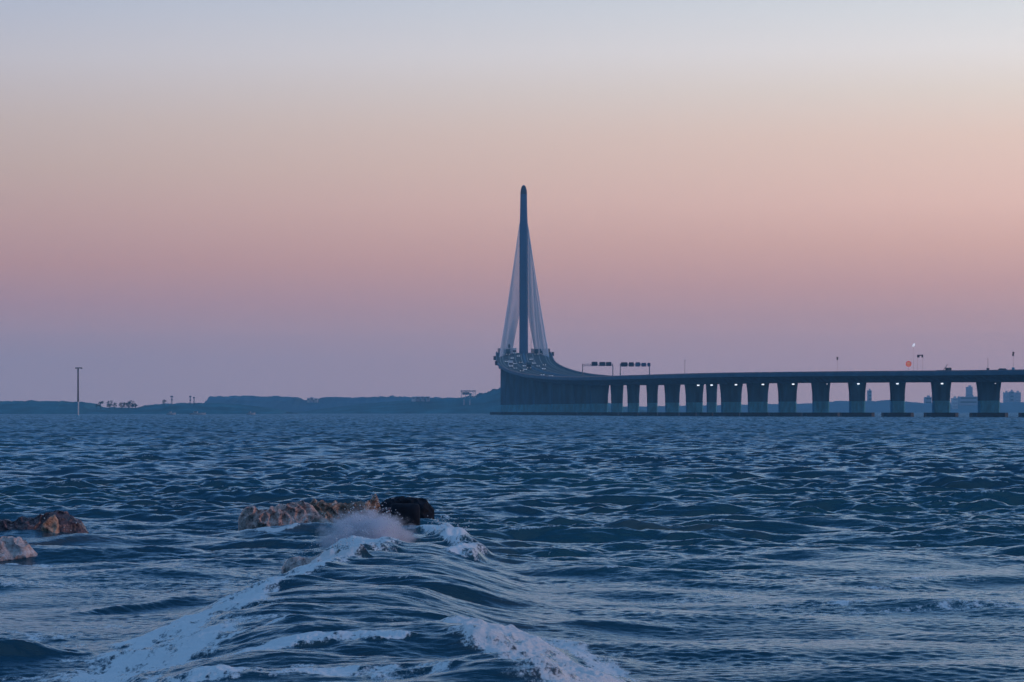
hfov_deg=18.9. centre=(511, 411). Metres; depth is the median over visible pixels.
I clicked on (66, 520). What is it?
rock
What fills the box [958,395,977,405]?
tower block
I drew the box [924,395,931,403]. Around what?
tower block
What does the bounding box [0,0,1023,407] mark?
sky
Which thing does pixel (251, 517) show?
rock
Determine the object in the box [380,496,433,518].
rock
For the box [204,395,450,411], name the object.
hills
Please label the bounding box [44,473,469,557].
spray drops
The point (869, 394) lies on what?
tower block
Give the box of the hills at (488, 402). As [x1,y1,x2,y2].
[283,387,646,413]
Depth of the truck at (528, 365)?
1656.06 m
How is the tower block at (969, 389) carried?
on the shore
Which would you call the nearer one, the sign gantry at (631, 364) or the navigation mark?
the navigation mark
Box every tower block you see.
[867,389,871,400]
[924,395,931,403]
[951,396,957,408]
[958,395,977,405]
[966,385,972,394]
[1003,391,1008,402]
[1008,390,1013,401]
[1014,391,1020,401]
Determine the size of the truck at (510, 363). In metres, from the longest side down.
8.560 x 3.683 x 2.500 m
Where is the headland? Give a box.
[0,400,296,413]
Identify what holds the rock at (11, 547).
in the sea
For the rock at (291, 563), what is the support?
in the sea
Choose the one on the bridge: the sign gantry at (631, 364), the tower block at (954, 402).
the sign gantry at (631, 364)
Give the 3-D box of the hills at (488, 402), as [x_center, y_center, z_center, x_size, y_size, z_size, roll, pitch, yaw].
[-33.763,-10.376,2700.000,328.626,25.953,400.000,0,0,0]
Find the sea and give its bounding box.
[0,412,1023,681]
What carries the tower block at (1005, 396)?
on the shore
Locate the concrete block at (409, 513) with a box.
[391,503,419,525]
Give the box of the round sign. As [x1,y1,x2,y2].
[906,361,910,370]
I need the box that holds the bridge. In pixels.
[490,185,1023,416]
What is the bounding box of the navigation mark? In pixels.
[75,367,81,415]
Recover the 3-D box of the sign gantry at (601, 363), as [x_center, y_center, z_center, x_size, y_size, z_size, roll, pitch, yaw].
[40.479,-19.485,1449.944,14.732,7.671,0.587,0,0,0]
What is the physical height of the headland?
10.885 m
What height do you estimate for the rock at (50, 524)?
0.537 m
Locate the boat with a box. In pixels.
[189,411,205,414]
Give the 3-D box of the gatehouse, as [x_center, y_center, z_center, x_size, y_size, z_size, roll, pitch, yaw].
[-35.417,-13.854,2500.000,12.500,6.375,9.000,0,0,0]
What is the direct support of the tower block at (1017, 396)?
on the shore
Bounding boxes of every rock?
[0,510,88,533]
[0,536,37,560]
[41,515,59,532]
[238,501,331,530]
[281,554,320,573]
[309,494,380,524]
[378,507,390,524]
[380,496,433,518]
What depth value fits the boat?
1699.11 m
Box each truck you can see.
[508,360,512,366]
[526,362,530,368]
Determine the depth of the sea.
42.60 m
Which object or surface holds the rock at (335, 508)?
in the sea
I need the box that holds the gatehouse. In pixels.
[461,390,475,397]
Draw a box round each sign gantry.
[582,362,612,375]
[620,362,650,374]
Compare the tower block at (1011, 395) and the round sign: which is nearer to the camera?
the round sign
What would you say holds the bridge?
on the sea
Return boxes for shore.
[626,400,1023,412]
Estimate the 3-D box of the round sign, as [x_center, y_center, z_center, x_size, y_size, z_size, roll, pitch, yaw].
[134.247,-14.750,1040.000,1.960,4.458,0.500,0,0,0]
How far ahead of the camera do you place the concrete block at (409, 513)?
51.25 m
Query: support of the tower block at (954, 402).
on the shore
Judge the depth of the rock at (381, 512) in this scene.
51.88 m

